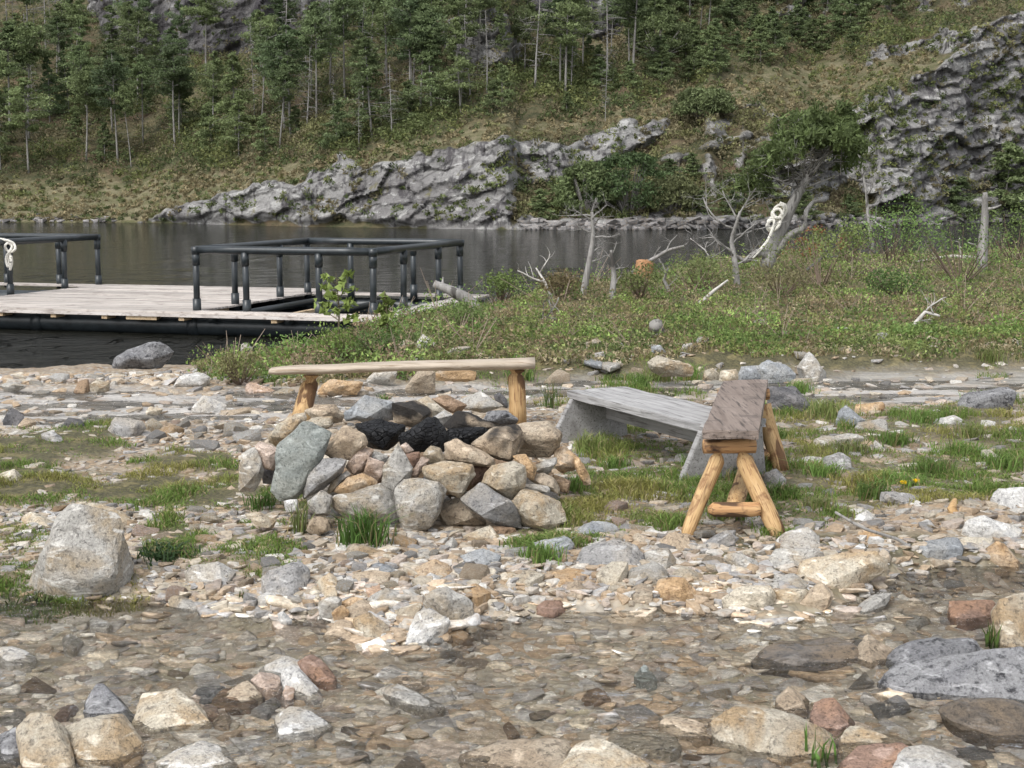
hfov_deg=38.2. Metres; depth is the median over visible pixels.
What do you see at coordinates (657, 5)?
young conifer
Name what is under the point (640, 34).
young conifer
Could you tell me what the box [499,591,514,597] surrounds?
stone
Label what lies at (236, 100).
spruce tree
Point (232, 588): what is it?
stone
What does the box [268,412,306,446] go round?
rock
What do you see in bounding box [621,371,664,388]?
grass tuft
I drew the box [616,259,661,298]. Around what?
shrub
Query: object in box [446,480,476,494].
rock
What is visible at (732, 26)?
young conifer
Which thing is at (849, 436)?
rock
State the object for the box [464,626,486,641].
stone
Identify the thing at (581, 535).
stone
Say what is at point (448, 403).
rock
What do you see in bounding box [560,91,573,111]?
young conifer
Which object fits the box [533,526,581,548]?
grass tuft
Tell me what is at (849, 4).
young conifer
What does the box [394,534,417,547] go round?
stone
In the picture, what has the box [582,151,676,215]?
pine bush
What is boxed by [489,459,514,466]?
rock
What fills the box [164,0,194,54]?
pine tree
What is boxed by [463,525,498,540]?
rock
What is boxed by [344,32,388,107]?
pine tree
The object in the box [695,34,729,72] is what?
young conifer
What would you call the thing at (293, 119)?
young conifer
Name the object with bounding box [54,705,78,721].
rock
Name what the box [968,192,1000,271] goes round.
tree stump
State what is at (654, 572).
rock
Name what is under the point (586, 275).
dead tree
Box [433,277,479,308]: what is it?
fallen log
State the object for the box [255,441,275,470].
rock
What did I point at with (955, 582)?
stone
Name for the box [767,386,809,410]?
rock
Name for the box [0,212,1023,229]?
shore stones
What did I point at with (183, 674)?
stone
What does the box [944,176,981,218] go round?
young conifer
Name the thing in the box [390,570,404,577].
stone
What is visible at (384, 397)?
grass tuft
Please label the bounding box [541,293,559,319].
dead branch
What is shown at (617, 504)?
stone
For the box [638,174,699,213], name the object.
pine bush
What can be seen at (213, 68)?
pine tree
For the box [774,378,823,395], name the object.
grass tuft
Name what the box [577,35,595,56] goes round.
young conifer
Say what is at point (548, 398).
grass tuft
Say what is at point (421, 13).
pine tree
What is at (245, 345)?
rock
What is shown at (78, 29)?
spruce tree
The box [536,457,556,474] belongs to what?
rock
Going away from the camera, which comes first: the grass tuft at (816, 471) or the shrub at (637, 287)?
the grass tuft at (816, 471)
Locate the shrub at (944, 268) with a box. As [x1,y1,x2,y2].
[902,207,1023,281]
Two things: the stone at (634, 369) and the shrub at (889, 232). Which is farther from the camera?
the shrub at (889, 232)
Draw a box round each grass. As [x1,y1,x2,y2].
[0,353,1023,624]
[192,250,1023,386]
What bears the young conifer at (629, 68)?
on the hillside
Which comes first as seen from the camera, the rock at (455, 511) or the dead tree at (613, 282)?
the rock at (455, 511)
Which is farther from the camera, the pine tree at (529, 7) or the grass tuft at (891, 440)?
the pine tree at (529, 7)
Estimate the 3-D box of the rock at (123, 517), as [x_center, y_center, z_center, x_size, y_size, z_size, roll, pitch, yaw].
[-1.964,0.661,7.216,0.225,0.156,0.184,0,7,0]
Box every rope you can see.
[0,238,16,270]
[752,202,787,258]
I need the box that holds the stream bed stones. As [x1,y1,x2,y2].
[0,566,1023,767]
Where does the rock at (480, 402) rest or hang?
on the ground at (896, 368)
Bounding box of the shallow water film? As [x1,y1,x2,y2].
[1,381,1023,425]
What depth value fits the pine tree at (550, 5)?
94.12 m
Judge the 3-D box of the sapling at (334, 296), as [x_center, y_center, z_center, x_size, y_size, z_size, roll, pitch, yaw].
[-1.920,-0.830,16.285,0.525,0.880,0.550,0,7,0]
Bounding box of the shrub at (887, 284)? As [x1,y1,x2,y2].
[863,267,934,296]
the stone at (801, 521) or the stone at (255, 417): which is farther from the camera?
the stone at (255, 417)
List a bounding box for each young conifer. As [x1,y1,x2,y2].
[1,87,17,114]
[63,106,88,134]
[90,120,115,163]
[136,94,154,114]
[193,101,230,149]
[201,88,224,124]
[224,60,246,91]
[250,113,286,160]
[283,105,303,134]
[318,100,354,148]
[353,0,371,24]
[390,79,425,122]
[479,79,512,115]
[481,62,516,109]
[491,3,507,33]
[495,25,510,51]
[512,11,521,40]
[526,188,557,213]
[544,182,559,198]
[545,31,579,70]
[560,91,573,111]
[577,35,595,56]
[587,57,610,89]
[588,44,612,72]
[605,68,622,89]
[618,60,642,89]
[629,29,651,58]
[639,0,668,21]
[640,35,673,74]
[640,45,674,80]
[642,35,680,68]
[647,0,682,12]
[653,0,681,17]
[655,158,686,177]
[657,2,668,14]
[657,15,683,51]
[665,0,696,14]
[675,42,695,62]
[678,56,696,82]
[679,38,703,70]
[679,152,707,180]
[681,24,726,72]
[682,190,718,214]
[688,18,704,51]
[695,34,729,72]
[697,18,731,63]
[703,0,730,19]
[714,190,747,216]
[719,0,745,29]
[722,4,740,24]
[723,21,739,44]
[728,31,745,52]
[732,0,747,10]
[738,26,777,62]
[738,38,755,56]
[743,0,760,9]
[743,3,764,25]
[743,17,755,35]
[747,14,774,46]
[755,6,784,39]
[767,13,795,48]
[781,0,816,36]
[781,11,806,40]
[795,189,823,219]
[797,18,832,52]
[803,6,812,22]
[805,0,820,11]
[806,0,843,11]
[806,14,834,49]
[821,1,843,30]
[828,10,849,34]
[829,0,857,25]
[840,21,858,47]
[840,197,864,215]
[842,0,872,30]
[850,7,874,38]
[855,0,879,15]
[876,0,915,17]
[884,194,933,222]
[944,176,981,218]
[988,141,1023,220]
[1013,155,1023,222]
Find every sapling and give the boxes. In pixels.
[313,269,361,343]
[374,291,398,341]
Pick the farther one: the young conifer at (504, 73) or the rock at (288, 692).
the young conifer at (504, 73)
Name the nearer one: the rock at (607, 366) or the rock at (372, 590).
the rock at (372, 590)
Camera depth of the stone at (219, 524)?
7.02 m
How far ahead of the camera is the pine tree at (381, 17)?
96.94 m
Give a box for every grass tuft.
[0,582,83,607]
[132,538,203,567]
[237,488,280,511]
[286,496,314,534]
[317,502,412,548]
[373,393,391,399]
[499,364,538,382]
[511,538,569,567]
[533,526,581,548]
[539,378,562,408]
[560,471,590,492]
[566,429,612,455]
[594,451,639,469]
[611,507,684,522]
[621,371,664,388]
[639,358,677,383]
[674,448,689,466]
[678,358,710,380]
[703,492,750,521]
[764,451,769,464]
[764,475,809,500]
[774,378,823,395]
[778,425,795,438]
[783,454,850,478]
[784,492,848,513]
[802,392,871,421]
[804,725,840,767]
[817,435,883,456]
[845,473,901,501]
[854,462,937,489]
[868,425,935,448]
[886,405,947,424]
[893,450,970,479]
[919,437,995,455]
[940,416,999,440]
[970,347,1010,363]
[971,446,1023,471]
[981,621,1001,648]
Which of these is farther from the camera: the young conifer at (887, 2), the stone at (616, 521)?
the young conifer at (887, 2)
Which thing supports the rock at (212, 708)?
on the ground at (896, 368)
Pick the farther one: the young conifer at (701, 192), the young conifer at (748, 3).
the young conifer at (748, 3)
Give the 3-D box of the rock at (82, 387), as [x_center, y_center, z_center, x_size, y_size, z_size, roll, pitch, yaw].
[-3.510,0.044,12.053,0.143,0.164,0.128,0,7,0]
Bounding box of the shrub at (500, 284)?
[475,266,526,303]
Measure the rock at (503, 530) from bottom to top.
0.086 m
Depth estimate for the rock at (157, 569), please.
6.24 m
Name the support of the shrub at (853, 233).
on the ground at (896, 368)
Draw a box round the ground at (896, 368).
[0,252,1023,767]
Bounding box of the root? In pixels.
[835,511,911,546]
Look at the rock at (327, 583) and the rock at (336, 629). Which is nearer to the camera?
the rock at (336, 629)
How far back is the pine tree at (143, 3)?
123.69 m
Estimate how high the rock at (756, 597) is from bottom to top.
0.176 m
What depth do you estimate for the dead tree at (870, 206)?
36.73 m
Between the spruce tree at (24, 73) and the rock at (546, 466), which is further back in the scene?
the spruce tree at (24, 73)
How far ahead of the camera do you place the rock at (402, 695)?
4.79 m
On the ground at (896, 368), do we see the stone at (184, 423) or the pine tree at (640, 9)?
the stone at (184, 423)
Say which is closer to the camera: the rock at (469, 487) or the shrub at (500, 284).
the rock at (469, 487)
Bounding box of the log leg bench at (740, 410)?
[681,379,789,535]
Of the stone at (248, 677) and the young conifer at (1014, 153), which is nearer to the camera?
the stone at (248, 677)
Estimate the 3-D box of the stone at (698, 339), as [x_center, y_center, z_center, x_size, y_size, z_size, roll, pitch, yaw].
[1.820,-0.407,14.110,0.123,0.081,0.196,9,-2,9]
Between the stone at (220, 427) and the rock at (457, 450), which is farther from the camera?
the stone at (220, 427)
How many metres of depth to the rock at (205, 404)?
10.94 m
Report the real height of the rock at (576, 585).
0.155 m
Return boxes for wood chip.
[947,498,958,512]
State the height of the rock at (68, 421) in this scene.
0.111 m
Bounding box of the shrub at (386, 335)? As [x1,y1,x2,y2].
[348,325,411,354]
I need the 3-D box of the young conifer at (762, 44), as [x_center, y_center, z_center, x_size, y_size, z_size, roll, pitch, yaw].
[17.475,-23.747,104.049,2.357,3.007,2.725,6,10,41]
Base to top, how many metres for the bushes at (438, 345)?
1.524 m
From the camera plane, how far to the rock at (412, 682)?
4.97 m
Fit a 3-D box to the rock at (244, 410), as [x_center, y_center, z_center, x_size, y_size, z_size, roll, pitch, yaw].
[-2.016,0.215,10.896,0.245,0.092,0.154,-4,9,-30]
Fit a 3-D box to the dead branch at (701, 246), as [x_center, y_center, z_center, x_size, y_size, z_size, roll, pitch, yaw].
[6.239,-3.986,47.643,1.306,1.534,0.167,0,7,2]
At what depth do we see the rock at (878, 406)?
10.50 m
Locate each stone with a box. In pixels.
[21,532,35,539]
[21,676,56,693]
[29,381,41,385]
[32,390,49,394]
[48,373,69,382]
[49,410,62,413]
[65,412,77,415]
[87,374,105,378]
[126,511,138,515]
[131,524,159,536]
[145,418,162,431]
[145,429,166,440]
[148,439,158,443]
[152,531,170,538]
[159,370,171,373]
[160,425,183,435]
[165,585,187,600]
[167,669,188,677]
[171,420,180,423]
[176,419,190,427]
[186,513,195,517]
[187,505,206,512]
[188,523,200,530]
[190,439,219,450]
[192,426,207,432]
[194,419,202,423]
[194,432,204,438]
[195,534,216,543]
[201,513,223,522]
[201,551,213,554]
[208,553,226,558]
[210,386,222,390]
[213,424,223,429]
[216,521,231,526]
[222,430,233,437]
[223,422,248,431]
[223,674,252,684]
[227,445,242,451]
[228,710,240,715]
[230,585,237,592]
[232,429,260,442]
[237,441,250,444]
[237,578,253,586]
[252,415,260,419]
[260,556,280,567]
[262,425,272,428]
[262,566,280,575]
[273,388,294,395]
[302,542,315,548]
[302,550,311,553]
[308,609,317,615]
[311,553,323,557]
[312,563,325,570]
[333,740,351,746]
[335,580,354,593]
[340,560,350,566]
[340,726,360,736]
[346,551,368,559]
[353,742,365,750]
[354,751,370,763]
[377,743,390,749]
[382,580,398,587]
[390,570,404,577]
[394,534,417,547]
[394,756,424,767]
[404,550,417,557]
[429,549,440,555]
[429,637,444,647]
[440,649,462,661]
[448,629,473,645]
[451,561,475,568]
[456,658,488,670]
[459,563,489,579]
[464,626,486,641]
[471,540,489,547]
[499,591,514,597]
[504,547,530,556]
[529,710,553,719]
[544,369,569,383]
[574,533,593,543]
[579,457,590,463]
[584,338,600,348]
[594,352,605,356]
[603,500,627,510]
[611,517,625,525]
[629,524,650,530]
[630,367,643,372]
[646,433,658,438]
[654,491,677,496]
[656,543,675,548]
[674,453,688,461]
[682,754,701,760]
[692,400,703,404]
[693,530,715,538]
[696,336,708,344]
[697,688,730,699]
[702,555,723,563]
[791,378,812,385]
[793,351,806,359]
[793,518,812,525]
[822,488,836,494]
[848,450,861,455]
[849,672,873,688]
[852,638,861,644]
[869,695,909,718]
[880,381,890,384]
[943,579,965,589]
[955,745,993,759]
[956,555,968,560]
[964,438,978,441]
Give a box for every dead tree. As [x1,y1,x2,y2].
[5,84,51,140]
[8,0,16,18]
[25,0,53,49]
[30,1,39,22]
[244,28,261,114]
[260,0,302,127]
[269,89,295,130]
[291,48,324,123]
[317,0,352,86]
[328,73,337,133]
[350,5,378,93]
[354,94,362,138]
[375,65,405,134]
[398,58,424,98]
[455,15,479,100]
[477,11,503,92]
[507,0,561,87]
[553,192,619,295]
[562,12,583,84]
[586,0,626,76]
[600,40,611,120]
[602,242,629,298]
[675,169,789,287]
[858,154,889,250]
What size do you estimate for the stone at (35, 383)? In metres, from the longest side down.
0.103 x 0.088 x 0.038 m
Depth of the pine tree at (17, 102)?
105.08 m
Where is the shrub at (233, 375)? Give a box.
[209,347,267,384]
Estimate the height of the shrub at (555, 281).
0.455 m
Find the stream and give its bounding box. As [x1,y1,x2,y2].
[0,564,1023,767]
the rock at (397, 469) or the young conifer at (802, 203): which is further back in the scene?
the young conifer at (802, 203)
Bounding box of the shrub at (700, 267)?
[658,247,742,289]
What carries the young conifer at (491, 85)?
on the hillside
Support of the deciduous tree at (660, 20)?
on the hillside
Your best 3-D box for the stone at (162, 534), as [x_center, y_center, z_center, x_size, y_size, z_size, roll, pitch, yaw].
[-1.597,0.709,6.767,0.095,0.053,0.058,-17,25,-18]
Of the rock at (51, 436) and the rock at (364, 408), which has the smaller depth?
the rock at (364, 408)
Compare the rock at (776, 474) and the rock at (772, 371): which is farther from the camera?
the rock at (772, 371)
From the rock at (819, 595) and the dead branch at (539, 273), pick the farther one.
the dead branch at (539, 273)
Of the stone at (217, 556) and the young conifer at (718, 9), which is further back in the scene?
the young conifer at (718, 9)
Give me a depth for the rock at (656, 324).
15.60 m
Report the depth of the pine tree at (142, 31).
116.59 m
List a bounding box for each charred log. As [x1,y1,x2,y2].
[355,419,405,450]
[398,416,447,452]
[447,427,487,444]
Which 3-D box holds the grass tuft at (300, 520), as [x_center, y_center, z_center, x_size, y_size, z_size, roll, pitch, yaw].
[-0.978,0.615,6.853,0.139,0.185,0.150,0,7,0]
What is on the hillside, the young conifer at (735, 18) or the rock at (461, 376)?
the young conifer at (735, 18)
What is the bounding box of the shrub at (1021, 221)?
[967,202,1023,260]
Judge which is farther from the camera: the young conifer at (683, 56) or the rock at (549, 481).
the young conifer at (683, 56)
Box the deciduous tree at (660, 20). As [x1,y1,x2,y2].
[621,11,694,54]
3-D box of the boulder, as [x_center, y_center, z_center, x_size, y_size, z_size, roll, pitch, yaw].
[-1.804,0.770,6.157,0.454,0.571,0.435,0,7,0]
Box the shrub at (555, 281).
[536,267,583,299]
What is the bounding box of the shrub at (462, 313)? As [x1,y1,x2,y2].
[430,298,497,329]
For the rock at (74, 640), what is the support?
on the ground at (896, 368)
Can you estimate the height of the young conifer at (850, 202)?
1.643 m
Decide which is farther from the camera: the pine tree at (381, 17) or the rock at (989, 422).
the pine tree at (381, 17)
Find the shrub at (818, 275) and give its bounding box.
[749,220,862,286]
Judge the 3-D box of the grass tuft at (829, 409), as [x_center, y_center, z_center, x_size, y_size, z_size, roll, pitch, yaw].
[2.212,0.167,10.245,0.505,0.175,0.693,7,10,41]
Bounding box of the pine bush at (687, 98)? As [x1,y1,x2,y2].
[669,85,738,116]
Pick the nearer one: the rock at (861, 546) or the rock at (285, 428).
the rock at (861, 546)
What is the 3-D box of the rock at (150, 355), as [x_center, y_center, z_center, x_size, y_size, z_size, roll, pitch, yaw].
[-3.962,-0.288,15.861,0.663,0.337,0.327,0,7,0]
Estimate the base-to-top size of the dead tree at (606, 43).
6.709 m
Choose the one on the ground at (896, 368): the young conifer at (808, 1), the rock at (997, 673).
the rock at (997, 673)
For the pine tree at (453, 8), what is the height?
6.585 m
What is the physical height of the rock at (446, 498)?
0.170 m
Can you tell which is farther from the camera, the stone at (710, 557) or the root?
the root
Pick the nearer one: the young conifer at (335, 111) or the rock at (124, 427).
the rock at (124, 427)
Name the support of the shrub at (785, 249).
on the ground at (896, 368)
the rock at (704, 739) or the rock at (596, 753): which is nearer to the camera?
the rock at (596, 753)
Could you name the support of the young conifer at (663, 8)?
on the hillside
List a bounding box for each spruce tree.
[0,91,21,169]
[6,22,40,80]
[36,53,69,121]
[52,50,77,112]
[64,19,91,84]
[92,5,124,67]
[122,44,139,83]
[143,23,163,78]
[163,75,200,130]
[207,51,259,136]
[219,90,257,154]
[269,0,285,56]
[327,1,365,16]
[338,37,405,137]
[348,10,383,66]
[404,26,454,116]
[428,17,488,112]
[442,0,473,10]
[752,172,788,203]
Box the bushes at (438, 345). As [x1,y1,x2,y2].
[186,231,1023,379]
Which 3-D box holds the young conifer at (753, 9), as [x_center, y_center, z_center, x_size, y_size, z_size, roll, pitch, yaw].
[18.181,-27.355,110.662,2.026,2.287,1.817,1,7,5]
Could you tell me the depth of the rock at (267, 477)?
7.30 m
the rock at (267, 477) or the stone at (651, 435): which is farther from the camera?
the stone at (651, 435)
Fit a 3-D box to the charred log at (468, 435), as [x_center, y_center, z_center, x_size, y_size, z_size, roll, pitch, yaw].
[-0.225,0.269,7.600,0.209,0.098,0.146,-4,9,-30]
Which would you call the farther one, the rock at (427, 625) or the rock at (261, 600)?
the rock at (261, 600)
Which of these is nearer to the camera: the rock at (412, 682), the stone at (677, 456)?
the rock at (412, 682)
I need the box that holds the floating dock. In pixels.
[0,233,489,337]
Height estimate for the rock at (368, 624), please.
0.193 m
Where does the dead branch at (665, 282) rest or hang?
on the ground at (896, 368)
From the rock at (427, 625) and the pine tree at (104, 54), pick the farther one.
the pine tree at (104, 54)
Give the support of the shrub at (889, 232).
on the ground at (896, 368)
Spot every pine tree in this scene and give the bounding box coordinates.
[0,21,35,120]
[0,50,9,79]
[1,20,58,113]
[1,77,56,172]
[2,13,20,55]
[10,0,43,26]
[42,3,75,72]
[42,16,76,77]
[57,45,101,108]
[57,65,113,160]
[58,0,99,44]
[59,0,91,51]
[66,69,102,140]
[82,49,132,132]
[85,50,133,164]
[104,80,140,166]
[111,0,150,79]
[111,0,161,41]
[114,10,159,104]
[119,54,161,144]
[142,43,196,149]
[153,63,199,137]
[159,26,192,57]
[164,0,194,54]
[179,0,236,73]
[189,50,228,124]
[238,10,280,79]
[241,9,262,75]
[248,29,281,114]
[252,24,312,137]
[262,0,301,23]
[262,55,314,149]
[281,11,332,95]
[295,1,344,118]
[318,0,334,59]
[318,0,375,98]
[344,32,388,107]
[357,0,405,86]
[363,2,380,49]
[364,0,402,73]
[379,0,443,83]
[380,0,442,114]
[393,3,452,108]
[401,0,447,34]
[408,20,447,92]
[435,0,488,72]
[468,0,501,52]
[508,0,540,71]
[529,0,593,90]
[534,0,580,87]
[573,0,606,71]
[597,0,621,53]
[604,0,649,60]
[616,0,662,71]
[697,0,723,38]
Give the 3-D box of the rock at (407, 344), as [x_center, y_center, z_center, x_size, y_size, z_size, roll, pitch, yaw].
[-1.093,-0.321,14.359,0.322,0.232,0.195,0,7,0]
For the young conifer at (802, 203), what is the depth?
82.72 m
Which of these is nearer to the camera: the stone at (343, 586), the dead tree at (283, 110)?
the stone at (343, 586)
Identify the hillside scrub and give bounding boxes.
[0,0,1023,222]
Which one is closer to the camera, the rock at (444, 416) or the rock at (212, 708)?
the rock at (212, 708)
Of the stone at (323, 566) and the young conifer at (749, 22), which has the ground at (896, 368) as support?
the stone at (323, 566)
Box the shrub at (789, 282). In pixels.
[750,260,814,296]
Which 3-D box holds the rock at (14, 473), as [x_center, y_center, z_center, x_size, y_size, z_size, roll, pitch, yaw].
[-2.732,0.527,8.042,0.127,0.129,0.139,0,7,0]
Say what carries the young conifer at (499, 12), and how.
on the hillside
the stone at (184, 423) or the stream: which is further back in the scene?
the stone at (184, 423)
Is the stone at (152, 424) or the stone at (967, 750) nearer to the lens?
the stone at (967, 750)
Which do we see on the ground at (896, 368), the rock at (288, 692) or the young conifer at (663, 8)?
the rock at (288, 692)
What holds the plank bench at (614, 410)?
on the ground at (896, 368)
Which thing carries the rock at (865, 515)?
on the ground at (896, 368)
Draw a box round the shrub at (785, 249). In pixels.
[768,224,849,257]
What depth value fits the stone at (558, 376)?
12.66 m
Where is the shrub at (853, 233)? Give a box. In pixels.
[808,216,877,261]
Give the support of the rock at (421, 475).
on the rock
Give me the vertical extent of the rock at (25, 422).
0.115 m
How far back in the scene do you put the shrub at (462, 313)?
15.33 m
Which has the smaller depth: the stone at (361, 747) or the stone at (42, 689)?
the stone at (361, 747)
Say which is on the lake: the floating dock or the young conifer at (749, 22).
the floating dock
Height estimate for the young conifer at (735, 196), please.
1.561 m
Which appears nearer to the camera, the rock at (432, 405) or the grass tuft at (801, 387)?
the rock at (432, 405)
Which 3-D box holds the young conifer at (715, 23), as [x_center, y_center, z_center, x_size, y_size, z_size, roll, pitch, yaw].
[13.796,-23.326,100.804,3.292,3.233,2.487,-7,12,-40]
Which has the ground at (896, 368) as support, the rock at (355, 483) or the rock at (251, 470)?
the rock at (251, 470)
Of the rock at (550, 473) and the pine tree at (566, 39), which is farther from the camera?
the pine tree at (566, 39)
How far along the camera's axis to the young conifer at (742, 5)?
113.30 m
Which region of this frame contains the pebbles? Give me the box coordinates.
[0,336,1023,658]
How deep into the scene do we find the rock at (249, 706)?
4.78 m
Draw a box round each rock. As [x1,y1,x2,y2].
[0,382,26,391]
[0,428,28,435]
[0,469,22,480]
[0,646,36,672]
[0,708,25,727]
[0,727,19,766]
[0,759,12,767]
[2,408,23,425]
[16,712,75,767]
[18,417,35,428]
[21,462,45,467]
[21,512,53,526]
[41,431,62,441]
[42,510,54,516]
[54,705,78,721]
[61,417,83,427]
[62,634,82,658]
[65,714,146,767]
[67,597,86,605]
[73,379,89,393]
[83,683,133,721]
[87,503,130,525]
[89,379,109,391]
[89,617,112,632]
[108,417,145,436]
[112,342,173,368]
[132,688,212,737]
[138,565,160,576]
[146,406,162,414]
[154,740,236,767]
[168,595,197,612]
[174,372,209,386]
[184,561,235,584]
[191,395,226,412]
[192,686,225,704]
[200,524,224,534]
[203,704,218,723]
[211,688,257,714]
[213,711,230,730]
[221,407,254,415]
[225,681,262,705]
[238,447,263,491]
[241,343,252,352]
[245,382,274,393]
[245,512,275,527]
[248,382,256,394]
[250,672,281,701]
[251,697,280,720]
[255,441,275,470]
[257,592,275,608]
[259,656,311,683]
[261,561,309,595]
[262,469,274,483]
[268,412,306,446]
[270,421,331,500]
[274,706,332,742]
[278,611,291,624]
[280,685,294,708]
[281,667,323,704]
[284,499,298,511]
[298,654,336,690]
[303,458,346,498]
[304,404,343,423]
[306,416,332,428]
[306,485,337,500]
[306,516,330,534]
[307,490,331,515]
[309,585,319,600]
[317,379,362,395]
[318,573,337,597]
[318,596,341,619]
[323,619,353,642]
[325,425,367,459]
[327,471,350,493]
[331,605,349,620]
[332,483,399,525]
[334,473,376,493]
[342,597,362,606]
[343,395,393,421]
[344,543,397,555]
[346,447,373,474]
[346,598,372,617]
[352,570,390,583]
[353,612,389,637]
[364,457,384,481]
[365,582,381,596]
[366,371,396,384]
[367,588,403,601]
[371,451,388,462]
[371,563,394,571]
[381,445,412,492]
[381,684,444,719]
[389,340,414,351]
[392,400,432,426]
[393,674,428,692]
[394,478,446,530]
[394,603,422,616]
[400,442,413,453]
[404,452,429,477]
[405,371,435,392]
[405,608,449,644]
[406,451,419,467]
[411,457,429,477]
[414,559,450,576]
[417,334,434,354]
[417,396,444,416]
[417,549,429,558]
[422,461,475,497]
[423,446,445,463]
[423,586,473,619]
[426,573,441,579]
[432,395,466,413]
[435,370,475,381]
[435,410,451,425]
[439,497,485,525]
[443,495,450,503]
[444,411,495,429]
[444,439,495,466]
[445,537,457,547]
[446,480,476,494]
[448,346,470,353]
[458,391,502,412]
[458,738,571,767]
[460,482,521,528]
[460,549,500,564]
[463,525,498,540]
[466,583,490,606]
[471,424,522,461]
[472,466,489,485]
[481,461,526,499]
[483,410,517,426]
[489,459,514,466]
[491,526,516,533]
[494,392,507,407]
[499,570,544,586]
[503,721,519,739]
[512,488,566,529]
[513,454,536,479]
[517,421,562,457]
[524,484,549,492]
[528,473,559,494]
[529,481,557,499]
[533,462,551,475]
[533,536,574,551]
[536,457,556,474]
[536,600,564,618]
[551,568,594,586]
[552,474,570,493]
[554,445,580,473]
[560,738,651,767]
[566,580,586,599]
[574,457,590,484]
[576,539,644,565]
[577,521,618,533]
[581,688,610,706]
[584,357,602,368]
[595,561,628,585]
[601,361,619,371]
[608,731,681,762]
[627,562,667,587]
[631,583,653,604]
[632,533,653,544]
[634,665,656,691]
[644,548,676,568]
[647,355,693,376]
[649,319,664,336]
[651,345,664,353]
[654,577,695,601]
[658,717,711,742]
[659,532,690,550]
[672,567,703,581]
[682,343,694,350]
[692,722,710,747]
[703,368,718,380]
[704,530,734,546]
[710,704,838,765]
[719,369,737,380]
[722,585,776,609]
[724,552,758,567]
[738,365,760,379]
[751,636,858,677]
[753,516,763,531]
[759,360,795,383]
[763,469,785,484]
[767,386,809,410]
[768,548,823,568]
[769,573,807,588]
[775,588,807,602]
[775,686,808,718]
[776,527,819,548]
[797,352,825,381]
[797,456,821,463]
[797,551,887,588]
[800,582,833,610]
[809,698,854,738]
[814,433,863,447]
[823,452,851,469]
[836,405,864,425]
[837,742,907,767]
[838,726,912,759]
[854,543,865,548]
[855,402,884,412]
[855,419,887,430]
[855,510,876,520]
[857,593,890,613]
[857,634,891,668]
[858,527,882,540]
[866,536,884,546]
[874,440,884,451]
[877,646,1023,703]
[879,491,917,503]
[885,637,982,668]
[892,745,972,767]
[905,615,930,631]
[918,537,963,559]
[922,520,933,525]
[935,415,961,424]
[938,697,1023,752]
[947,599,995,630]
[958,387,1016,409]
[959,537,992,547]
[962,515,1021,540]
[981,420,995,425]
[981,449,999,459]
[985,541,1019,572]
[990,487,1023,508]
[990,592,1023,647]
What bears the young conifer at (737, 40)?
on the hillside
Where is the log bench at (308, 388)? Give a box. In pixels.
[268,357,534,423]
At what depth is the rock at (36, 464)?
8.46 m
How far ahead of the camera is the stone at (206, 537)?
6.65 m
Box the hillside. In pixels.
[0,0,1023,229]
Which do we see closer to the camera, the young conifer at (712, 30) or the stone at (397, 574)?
the stone at (397, 574)
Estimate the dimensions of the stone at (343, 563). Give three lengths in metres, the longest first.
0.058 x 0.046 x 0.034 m
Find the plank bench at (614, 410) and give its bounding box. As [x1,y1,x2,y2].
[556,387,765,479]
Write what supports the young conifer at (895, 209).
on the hillside
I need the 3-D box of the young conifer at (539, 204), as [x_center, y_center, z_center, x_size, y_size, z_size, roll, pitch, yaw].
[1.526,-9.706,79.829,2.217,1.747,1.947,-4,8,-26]
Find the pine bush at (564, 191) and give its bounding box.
[551,160,623,214]
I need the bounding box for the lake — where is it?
[0,222,1023,368]
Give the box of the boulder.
[28,503,133,598]
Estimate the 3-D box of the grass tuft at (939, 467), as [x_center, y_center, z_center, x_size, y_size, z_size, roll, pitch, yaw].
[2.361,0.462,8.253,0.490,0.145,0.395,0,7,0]
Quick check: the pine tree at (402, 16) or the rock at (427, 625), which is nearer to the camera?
the rock at (427, 625)
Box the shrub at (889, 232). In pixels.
[834,191,945,261]
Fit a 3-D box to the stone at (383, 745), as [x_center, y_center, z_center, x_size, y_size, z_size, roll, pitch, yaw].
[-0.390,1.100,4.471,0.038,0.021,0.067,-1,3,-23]
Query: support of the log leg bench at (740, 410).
on the ground at (896, 368)
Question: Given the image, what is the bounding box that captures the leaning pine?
[732,98,872,267]
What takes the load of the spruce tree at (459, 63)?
on the hillside
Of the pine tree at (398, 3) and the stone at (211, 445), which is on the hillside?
the pine tree at (398, 3)
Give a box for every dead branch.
[517,246,553,298]
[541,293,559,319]
[631,235,699,273]
[658,259,678,290]
[690,237,709,254]
[696,279,727,303]
[807,240,837,269]
[912,292,948,324]
[917,238,975,261]
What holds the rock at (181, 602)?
on the ground at (896, 368)
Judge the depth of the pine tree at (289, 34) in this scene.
94.64 m
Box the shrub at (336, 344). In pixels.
[312,321,367,362]
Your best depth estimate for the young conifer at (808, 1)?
119.92 m
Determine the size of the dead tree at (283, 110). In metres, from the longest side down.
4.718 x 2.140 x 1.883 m
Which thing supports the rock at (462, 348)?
on the ground at (896, 368)
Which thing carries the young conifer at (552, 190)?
on the hillside
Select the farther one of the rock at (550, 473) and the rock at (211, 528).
the rock at (550, 473)
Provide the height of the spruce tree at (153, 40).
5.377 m
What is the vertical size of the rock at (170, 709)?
0.247 m
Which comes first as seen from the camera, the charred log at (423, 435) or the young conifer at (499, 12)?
the charred log at (423, 435)
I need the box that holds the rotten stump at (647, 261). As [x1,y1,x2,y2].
[633,259,653,279]

